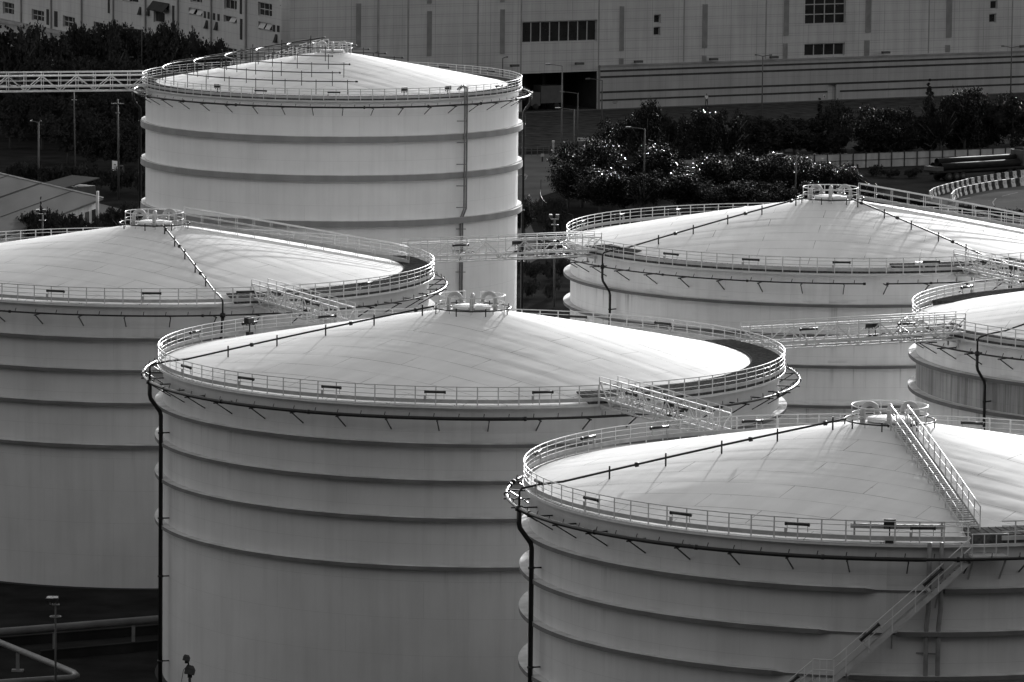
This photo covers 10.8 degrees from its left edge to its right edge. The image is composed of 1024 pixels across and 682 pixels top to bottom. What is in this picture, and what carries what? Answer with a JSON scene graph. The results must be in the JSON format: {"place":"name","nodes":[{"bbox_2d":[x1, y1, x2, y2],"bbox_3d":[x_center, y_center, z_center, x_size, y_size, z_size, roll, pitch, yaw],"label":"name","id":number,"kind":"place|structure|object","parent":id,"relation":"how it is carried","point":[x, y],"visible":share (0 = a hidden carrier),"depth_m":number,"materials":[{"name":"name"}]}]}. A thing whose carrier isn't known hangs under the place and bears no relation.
{"place":"outdoors","nodes":[
{"label":"outdoors","id":0,"kind":"place"},
{"bbox_2d":[0,109,1020,681],"bbox_3d":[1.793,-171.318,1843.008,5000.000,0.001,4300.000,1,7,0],"label":"ground","id":1,"kind":"structure","parent":0,"point":[24,605],"depth_m":345.95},
{"bbox_2d":[5,161,27,177],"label":"bush","id":2,"kind":"object","parent":1,"relation":"on","point":[15,170],"visible":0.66,"depth_m":608.85,"materials":[{"name":"black plant"}]},
{"bbox_2d":[0,93,34,148],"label":"tree","id":3,"kind":"object","parent":1,"relation":"on","point":[13,108],"visible":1,"depth_m":655.77,"materials":[{"name":"black plant"}]},
{"bbox_2d":[0,23,38,137],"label":"tree","id":4,"kind":"object","parent":1,"relation":"on","point":[26,43],"visible":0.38,"depth_m":669.44,"materials":[{"name":"black plant"}]},
{"bbox_2d":[16,210,38,238],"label":"tree","id":5,"kind":"object","parent":1,"relation":"on","point":[29,220],"visible":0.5,"depth_m":519.27,"materials":[{"name":"black plant"}]},
{"bbox_2d":[0,57,56,135],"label":"tree","id":6,"kind":"object","parent":1,"relation":"on","point":[29,67],"visible":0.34,"depth_m":666.98,"materials":[{"name":"black plant"}]},
{"bbox_2d":[15,159,41,179],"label":"bush","id":7,"kind":"object","parent":1,"relation":"on","point":[32,172],"visible":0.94,"depth_m":611.14,"materials":[{"name":"black plant"}]},
{"bbox_2d":[14,20,58,132],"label":"tree","id":8,"kind":"object","parent":1,"relation":"on","point":[46,46],"visible":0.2,"depth_m":677.62,"materials":[{"name":"black plant"}]},
{"bbox_2d":[0,639,79,681],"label":"pipeline","id":9,"kind":"object","parent":1,"relation":"on","point":[74,674],"visible":1,"depth_m":314.22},
{"bbox_2d":[21,94,64,149],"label":"tree","id":10,"kind":"object","parent":1,"relation":"on","point":[48,103],"visible":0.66,"depth_m":654.85,"materials":[{"name":"black plant"}]},
{"bbox_2d":[34,207,63,236],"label":"tree","id":11,"kind":"object","parent":1,"relation":"on","point":[49,217],"visible":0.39,"depth_m":518.23,"materials":[{"name":"black plant"}]},
{"bbox_2d":[0,172,103,241],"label":"shed","id":12,"kind":"structure","parent":1,"relation":"on","point":[19,196],"depth_m":533.37,"materials":[{"name":"metal"}]},
{"bbox_2d":[37,163,67,181],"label":"bush","id":13,"kind":"object","parent":1,"relation":"on","point":[55,173],"visible":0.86,"depth_m":608.79,"materials":[{"name":"black plant"}]},
{"bbox_2d":[46,596,61,681],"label":"floodlight mast","id":14,"kind":"object","parent":1,"relation":"on","point":[50,599],"visible":1,"depth_m":305.99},
{"bbox_2d":[32,53,95,140],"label":"tree","id":15,"kind":"object","parent":1,"relation":"on","point":[86,66],"visible":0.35,"depth_m":666.31,"materials":[{"name":"black plant"}]},
{"bbox_2d":[39,110,97,163],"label":"tree","id":16,"kind":"object","parent":1,"relation":"on","point":[63,132],"visible":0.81,"depth_m":636.88,"materials":[{"name":"black plant"}]},
{"bbox_2d":[51,28,89,67],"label":"tree","id":17,"kind":"object","parent":1,"relation":"on","point":[64,52],"visible":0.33,"depth_m":678.73,"materials":[{"name":"black plant"}]},
{"bbox_2d":[45,175,98,194],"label":"shed","id":18,"kind":"structure","parent":1,"relation":"on","point":[74,182],"depth_m":583.31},
{"bbox_2d":[0,624,157,646],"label":"kerb wall","id":19,"kind":"structure","parent":1,"relation":"on","point":[77,635],"depth_m":330.24,"materials":[{"name":"concrete"}]},
{"bbox_2d":[0,615,157,648],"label":"pipeline","id":20,"kind":"object","parent":1,"relation":"on","point":[133,621],"visible":0.6,"depth_m":326.56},
{"bbox_2d":[61,161,100,184],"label":"bush","id":21,"kind":"object","parent":1,"relation":"on","point":[80,170],"visible":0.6,"depth_m":605.61,"materials":[{"name":"black plant"}]},
{"bbox_2d":[63,212,104,232],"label":"tree","id":22,"kind":"object","parent":1,"relation":"on","point":[79,222],"visible":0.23,"depth_m":519.49,"materials":[{"name":"black plant"}]},
{"bbox_2d":[65,22,103,60],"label":"tree","id":23,"kind":"object","parent":1,"relation":"on","point":[91,46],"visible":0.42,"depth_m":680.85,"materials":[{"name":"black plant"}]},
{"bbox_2d":[55,91,127,127],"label":"tree","id":24,"kind":"object","parent":1,"relation":"on","point":[90,106],"visible":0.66,"depth_m":652.40,"materials":[{"name":"black plant"}]},
{"bbox_2d":[66,55,120,102],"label":"tree","id":25,"kind":"object","parent":1,"relation":"on","point":[84,94],"visible":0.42,"depth_m":669.67,"materials":[{"name":"black plant"}]},
{"bbox_2d":[39,639,162,658],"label":"kerb wall","id":26,"kind":"structure","parent":1,"relation":"on","point":[112,648],"depth_m":325.44,"materials":[{"name":"concrete"}]},
{"bbox_2d":[79,117,136,168],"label":"tree","id":27,"kind":"object","parent":1,"relation":"on","point":[95,134],"visible":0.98,"depth_m":630.45,"materials":[{"name":"black plant"}]},
{"bbox_2d":[91,19,131,83],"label":"tree","id":28,"kind":"object","parent":1,"relation":"on","point":[110,42],"visible":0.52,"depth_m":680.56,"materials":[{"name":"black plant"}]},
{"bbox_2d":[101,205,123,226],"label":"tree","id":29,"kind":"object","parent":1,"relation":"on","point":[112,212],"visible":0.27,"depth_m":520.02,"materials":[{"name":"black plant"}]},
{"bbox_2d":[94,165,132,192],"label":"bush","id":30,"kind":"object","parent":1,"relation":"on","point":[112,177],"visible":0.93,"depth_m":602.95,"materials":[{"name":"black plant"}]},
{"bbox_2d":[111,99,123,199],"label":"utility pole","id":31,"kind":"object","parent":1,"relation":"on","point":[118,168],"visible":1,"depth_m":596.66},
{"bbox_2d":[99,91,145,124],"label":"tree","id":32,"kind":"object","parent":1,"relation":"on","point":[130,111],"visible":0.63,"depth_m":651.34,"materials":[{"name":"black plant"}]},
{"bbox_2d":[108,120,144,167],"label":"tree","id":33,"kind":"object","parent":1,"relation":"on","point":[128,142],"visible":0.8,"depth_m":628.96,"materials":[{"name":"black plant"}]},
{"bbox_2d":[98,55,155,118],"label":"tree","id":34,"kind":"object","parent":1,"relation":"on","point":[114,67],"visible":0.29,"depth_m":667.34,"materials":[{"name":"black plant"}]},
{"bbox_2d":[112,200,142,225],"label":"tree","id":35,"kind":"object","parent":1,"relation":"on","point":[125,205],"visible":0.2,"depth_m":519.46,"materials":[{"name":"black plant"}]},
{"bbox_2d":[118,22,156,67],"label":"tree","id":36,"kind":"object","parent":1,"relation":"on","point":[127,38],"visible":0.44,"depth_m":683.83,"materials":[{"name":"black plant"}]},
{"bbox_2d":[0,0,279,70],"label":"factory wing","id":37,"kind":"structure","parent":1,"relation":"on","point":[235,25],"depth_m":737.08,"materials":[{"name":"concrete"}]},
{"bbox_2d":[133,19,188,129],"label":"tree","id":38,"kind":"object","parent":1,"relation":"on","point":[165,47],"visible":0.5,"depth_m":681.58,"materials":[{"name":"black plant"}]},
{"bbox_2d":[150,21,201,73],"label":"tree","id":39,"kind":"object","parent":1,"relation":"on","point":[162,27],"visible":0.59,"depth_m":683.10,"materials":[{"name":"black plant"}]},
{"bbox_2d":[180,30,224,71],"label":"tree","id":40,"kind":"object","parent":1,"relation":"on","point":[197,50],"visible":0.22,"depth_m":680.72,"materials":[{"name":"black plant"}]},
{"bbox_2d":[206,38,235,68],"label":"tree","id":41,"kind":"object","parent":1,"relation":"on","point":[215,49],"visible":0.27,"depth_m":679.91,"materials":[{"name":"black plant"}]},
{"bbox_2d":[0,207,448,589],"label":"storage tank","id":42,"kind":"object","parent":1,"relation":"on","point":[89,319],"visible":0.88,"depth_m":348.75,"materials":[{"name":"metal"}]},
{"bbox_2d":[251,278,355,322],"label":"footbridge","id":43,"kind":"object","parent":42,"relation":"attached to","point":[279,303],"visible":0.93,"depth_m":342.12,"materials":[{"name":"white metal"}]},
{"bbox_2d":[401,231,601,262],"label":"footbridge","id":44,"kind":"object","parent":42,"relation":"attached to","point":[516,243],"visible":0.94,"depth_m":375.59,"materials":[{"name":"white metal"}]},
{"bbox_2d":[132,35,532,312],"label":"storage tank","id":45,"kind":"object","parent":1,"relation":"on","point":[338,139],"visible":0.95,"depth_m":454.36,"materials":[{"name":"metal"}]},
{"bbox_2d":[0,70,147,93],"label":"footbridge","id":46,"kind":"object","parent":45,"relation":"attached to","point":[8,79],"visible":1,"depth_m":460.56,"materials":[{"name":"white metal"}]},
{"bbox_2d":[141,290,801,681],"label":"storage tank","id":47,"kind":"object","parent":1,"relation":"on","point":[335,504],"visible":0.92,"depth_m":305.47,"materials":[{"name":"metal"}]},
{"bbox_2d":[599,376,731,435],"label":"footbridge","id":48,"kind":"object","parent":47,"relation":"attached to","point":[623,403],"visible":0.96,"depth_m":296.46,"materials":[{"name":"white metal"}]},
{"bbox_2d":[517,194,535,237],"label":"tree","id":49,"kind":"object","parent":1,"relation":"on","point":[527,219],"visible":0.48,"depth_m":561.34,"materials":[{"name":"black plant"}]},
{"bbox_2d":[523,278,540,296],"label":"bush","id":50,"kind":"object","parent":1,"relation":"on","point":[531,287],"visible":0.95,"depth_m":509.29,"materials":[{"name":"black plant"}]},
{"bbox_2d":[523,260,542,278],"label":"bush","id":51,"kind":"object","parent":1,"relation":"on","point":[534,271],"visible":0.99,"depth_m":524.41,"materials":[{"name":"black plant"}]},
{"bbox_2d":[528,197,568,247],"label":"tree","id":52,"kind":"object","parent":1,"relation":"on","point":[554,208],"visible":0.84,"depth_m":552.11,"materials":[{"name":"black plant"}]},
{"bbox_2d":[540,258,559,278],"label":"bush","id":53,"kind":"object","parent":1,"relation":"on","point":[547,269],"visible":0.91,"depth_m":524.50,"materials":[{"name":"black plant"}]},
{"bbox_2d":[544,155,591,211],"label":"tree","id":54,"kind":"object","parent":1,"relation":"on","point":[562,181],"visible":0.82,"depth_m":588.03,"materials":[{"name":"black plant"}]},
{"bbox_2d":[545,131,613,207],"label":"tree","id":55,"kind":"object","parent":1,"relation":"on","point":[586,158],"visible":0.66,"depth_m":592.37,"materials":[{"name":"black plant"}]},
{"bbox_2d":[570,164,630,217],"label":"tree","id":56,"kind":"object","parent":1,"relation":"on","point":[596,186],"visible":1,"depth_m":582.12,"materials":[{"name":"black plant"}]},
{"bbox_2d":[586,116,641,162],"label":"tree","id":57,"kind":"object","parent":1,"relation":"on","point":[617,137],"visible":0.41,"depth_m":622.92,"materials":[{"name":"black plant"}]},
{"bbox_2d":[594,141,658,206],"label":"tree","id":58,"kind":"object","parent":1,"relation":"on","point":[614,158],"visible":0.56,"depth_m":591.86,"materials":[{"name":"black plant"}]},
{"bbox_2d":[609,166,673,217],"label":"tree","id":59,"kind":"object","parent":1,"relation":"on","point":[653,191],"visible":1,"depth_m":582.86,"materials":[{"name":"black plant"}]},
{"bbox_2d":[622,96,664,161],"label":"tree","id":60,"kind":"object","parent":1,"relation":"on","point":[648,120],"visible":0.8,"depth_m":619.04,"materials":[{"name":"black plant"}]},
{"bbox_2d":[280,0,1023,111],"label":"factory","id":61,"kind":"structure","parent":1,"relation":"on","point":[631,53],"depth_m":731.58,"materials":[{"name":"concrete"}]},
{"bbox_2d":[524,84,560,109],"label":"box lorry","id":62,"kind":"object","parent":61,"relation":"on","point":[549,94],"visible":0.9,"depth_m":722.04,"materials":[{"name":"metal"}]},
{"bbox_2d":[522,20,595,42],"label":"window","id":63,"kind":"structure","parent":61,"relation":"in","point":[572,30],"depth_m":720.74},
{"bbox_2d":[804,43,843,55],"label":"window","id":64,"kind":"structure","parent":61,"relation":"in","point":[818,49],"depth_m":742.90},
{"bbox_2d":[805,0,844,23],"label":"window","id":65,"kind":"structure","parent":61,"relation":"in","point":[816,11],"depth_m":742.35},
{"bbox_2d":[628,137,683,209],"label":"tree","id":66,"kind":"object","parent":1,"relation":"on","point":[665,155],"visible":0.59,"depth_m":590.11,"materials":[{"name":"black plant"}]},
{"bbox_2d":[655,111,691,150],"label":"tree","id":67,"kind":"object","parent":1,"relation":"on","point":[669,128],"visible":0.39,"depth_m":638.60,"materials":[{"name":"black plant"}]},
{"bbox_2d":[659,166,712,214],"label":"tree","id":68,"kind":"object","parent":1,"relation":"on","point":[683,180],"visible":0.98,"depth_m":584.47,"materials":[{"name":"black plant"}]},
{"bbox_2d":[663,156,730,210],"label":"tree","id":69,"kind":"object","parent":1,"relation":"on","point":[671,166],"visible":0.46,"depth_m":589.92,"materials":[{"name":"black plant"}]},
{"bbox_2d":[676,105,722,158],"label":"tree","id":70,"kind":"object","parent":1,"relation":"on","point":[697,133],"visible":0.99,"depth_m":632.66,"materials":[{"name":"black plant"}]},
{"bbox_2d":[677,180,747,210],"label":"tree","id":71,"kind":"object","parent":1,"relation":"on","point":[712,197],"visible":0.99,"depth_m":583.41,"materials":[{"name":"black plant"}]},
{"bbox_2d":[691,151,767,208],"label":"tree","id":72,"kind":"object","parent":1,"relation":"on","point":[728,176],"visible":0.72,"depth_m":590.26,"materials":[{"name":"black plant"}]},
{"bbox_2d":[712,107,748,158],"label":"tree","id":73,"kind":"object","parent":1,"relation":"on","point":[729,141],"visible":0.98,"depth_m":635.23,"materials":[{"name":"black plant"}]},
{"bbox_2d":[725,113,768,156],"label":"tree","id":74,"kind":"object","parent":1,"relation":"on","point":[750,142],"visible":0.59,"depth_m":653.36,"materials":[{"name":"black plant"}]},
{"bbox_2d":[713,179,785,205],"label":"tree","id":75,"kind":"object","parent":1,"relation":"on","point":[751,194],"visible":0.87,"depth_m":583.19,"materials":[{"name":"black plant"}]},
{"bbox_2d":[725,148,794,188],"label":"tree","id":76,"kind":"object","parent":1,"relation":"on","point":[768,168],"visible":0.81,"depth_m":592.02,"materials":[{"name":"black plant"}]},
{"bbox_2d":[504,399,1023,681],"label":"storage tank","id":77,"kind":"object","parent":1,"relation":"on","point":[880,546],"visible":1,"depth_m":260.54,"materials":[{"name":"metal"}]},
{"bbox_2d":[749,114,798,156],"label":"tree","id":78,"kind":"object","parent":1,"relation":"on","point":[774,141],"visible":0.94,"depth_m":654.46,"materials":[{"name":"black plant"}]},
{"bbox_2d":[745,180,816,202],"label":"tree","id":79,"kind":"object","parent":1,"relation":"on","point":[790,193],"visible":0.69,"depth_m":585.97,"materials":[{"name":"black plant"}]},
{"bbox_2d":[756,149,817,192],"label":"tree","id":80,"kind":"object","parent":1,"relation":"on","point":[789,174],"visible":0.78,"depth_m":591.71,"materials":[{"name":"black plant"}]},
{"bbox_2d":[552,183,1023,427],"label":"storage tank","id":81,"kind":"object","parent":1,"relation":"on","point":[821,254],"visible":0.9,"depth_m":372.59,"materials":[{"name":"metal"}]},
{"bbox_2d":[771,117,824,154],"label":"tree","id":82,"kind":"object","parent":1,"relation":"on","point":[805,135],"visible":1,"depth_m":655.09,"materials":[{"name":"black plant"}]},
{"bbox_2d":[790,152,840,192],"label":"tree","id":83,"kind":"object","parent":1,"relation":"on","point":[821,179],"visible":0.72,"depth_m":593.45,"materials":[{"name":"black plant"}]},
{"bbox_2d":[809,98,827,154],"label":"tree","id":84,"kind":"object","parent":1,"relation":"on","point":[821,145],"visible":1,"depth_m":657.49,"materials":[{"name":"black plant"}]},
{"bbox_2d":[820,98,855,154],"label":"tree","id":85,"kind":"object","parent":1,"relation":"on","point":[838,137],"visible":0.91,"depth_m":656.45,"materials":[{"name":"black plant"}]},
{"bbox_2d":[819,161,862,197],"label":"tree","id":86,"kind":"object","parent":1,"relation":"on","point":[849,172],"visible":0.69,"depth_m":595.86,"materials":[{"name":"black plant"}]},
{"bbox_2d":[838,171,870,200],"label":"tree","id":87,"kind":"object","parent":1,"relation":"on","point":[862,188],"visible":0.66,"depth_m":597.01,"materials":[{"name":"grey plant"}]},
{"bbox_2d":[838,104,907,152],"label":"tree","id":88,"kind":"object","parent":1,"relation":"on","point":[874,132],"visible":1,"depth_m":647.70,"materials":[{"name":"black plant"}]},
{"bbox_2d":[877,105,918,151],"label":"tree","id":89,"kind":"object","parent":1,"relation":"on","point":[907,122],"visible":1,"depth_m":649.81,"materials":[{"name":"black plant"}]},
{"bbox_2d":[890,108,927,151],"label":"tree","id":90,"kind":"object","parent":1,"relation":"on","point":[918,119],"visible":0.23,"depth_m":656.83,"materials":[{"name":"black plant"}]},
{"bbox_2d":[915,79,944,149],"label":"tree","id":91,"kind":"object","parent":1,"relation":"on","point":[929,90],"visible":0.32,"depth_m":661.07,"materials":[{"name":"black plant"}]},
{"bbox_2d":[918,93,957,150],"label":"tree","id":92,"kind":"object","parent":1,"relation":"on","point":[935,129],"visible":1,"depth_m":651.56,"materials":[{"name":"black plant"}]},
{"bbox_2d":[896,276,1023,433],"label":"storage tank","id":93,"kind":"object","parent":1,"relation":"on","point":[979,372],"visible":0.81,"depth_m":334.94,"materials":[{"name":"metal"}]},
{"bbox_2d":[740,311,965,349],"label":"footbridge","id":94,"kind":"object","parent":93,"relation":"attached to","point":[870,336],"visible":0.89,"depth_m":330.75,"materials":[{"name":"white metal"}]},
{"bbox_2d":[953,248,1023,286],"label":"footbridge","id":95,"kind":"object","parent":93,"relation":"attached to","point":[991,273],"visible":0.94,"depth_m":366.48,"materials":[{"name":"white metal"}]},
{"bbox_2d":[934,109,988,149],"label":"tree","id":96,"kind":"object","parent":1,"relation":"on","point":[950,145],"visible":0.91,"depth_m":656.57,"materials":[{"name":"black plant"}]},
{"bbox_2d":[935,86,990,148],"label":"tree","id":97,"kind":"object","parent":1,"relation":"on","point":[967,119],"visible":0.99,"depth_m":653.12,"materials":[{"name":"black plant"}]},
{"bbox_2d":[976,100,1017,147],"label":"tree","id":98,"kind":"object","parent":1,"relation":"on","point":[998,118],"visible":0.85,"depth_m":657.45,"materials":[{"name":"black plant"}]},
{"bbox_2d":[987,91,1023,146],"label":"tree","id":99,"kind":"object","parent":1,"relation":"on","point":[1014,105],"visible":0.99,"depth_m":656.97,"materials":[{"name":"black plant"}]},
{"bbox_2d":[517,153,622,269],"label":"road","id":100,"kind":"structure","parent":0,"point":[535,180],"depth_m":621.78,"materials":[{"name":"asphalt"}]},
{"bbox_2d":[518,93,1023,151],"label":"grass bank","id":101,"kind":"structure","parent":0,"point":[542,129],"depth_m":716.57,"materials":[{"name":"plant"}]},
{"bbox_2d":[518,92,1023,112],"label":"pavement","id":102,"kind":"structure","parent":0,"point":[748,103],"depth_m":735.94,"materials":[{"name":"concrete"}]},
{"bbox_2d":[818,165,1020,197],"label":"truck yard","id":103,"kind":"structure","parent":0,"point":[923,183],"depth_m":627.83,"materials":[{"name":"asphalt"}]},
{"bbox_2d":[678,146,1018,172],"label":"hoarding","id":104,"kind":"object","parent":103,"relation":"on","point":[899,158],"visible":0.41,"depth_m":645.57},
{"bbox_2d":[924,146,1023,181],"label":"flatbed truck","id":105,"kind":"object","parent":103,"relation":"on","point":[938,172],"visible":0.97,"depth_m":629.82,"materials":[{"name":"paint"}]},
{"bbox_2d":[938,159,1020,169],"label":"steel pipe","id":106,"kind":"object","parent":105,"relation":"on","point":[981,164],"visible":1,"depth_m":630.91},
{"bbox_2d":[917,186,1023,223],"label":"side road","id":107,"kind":"structure","parent":0,"point":[1015,200],"depth_m":606.86,"materials":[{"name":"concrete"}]},
{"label":"steel pipe","id":108,"kind":"object","parent":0,"visible":0},
{"bbox_2d":[934,154,1016,165],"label":"steel pipe","id":109,"kind":"object","parent":108,"relation":"on","point":[937,161],"visible":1,"depth_m":631.18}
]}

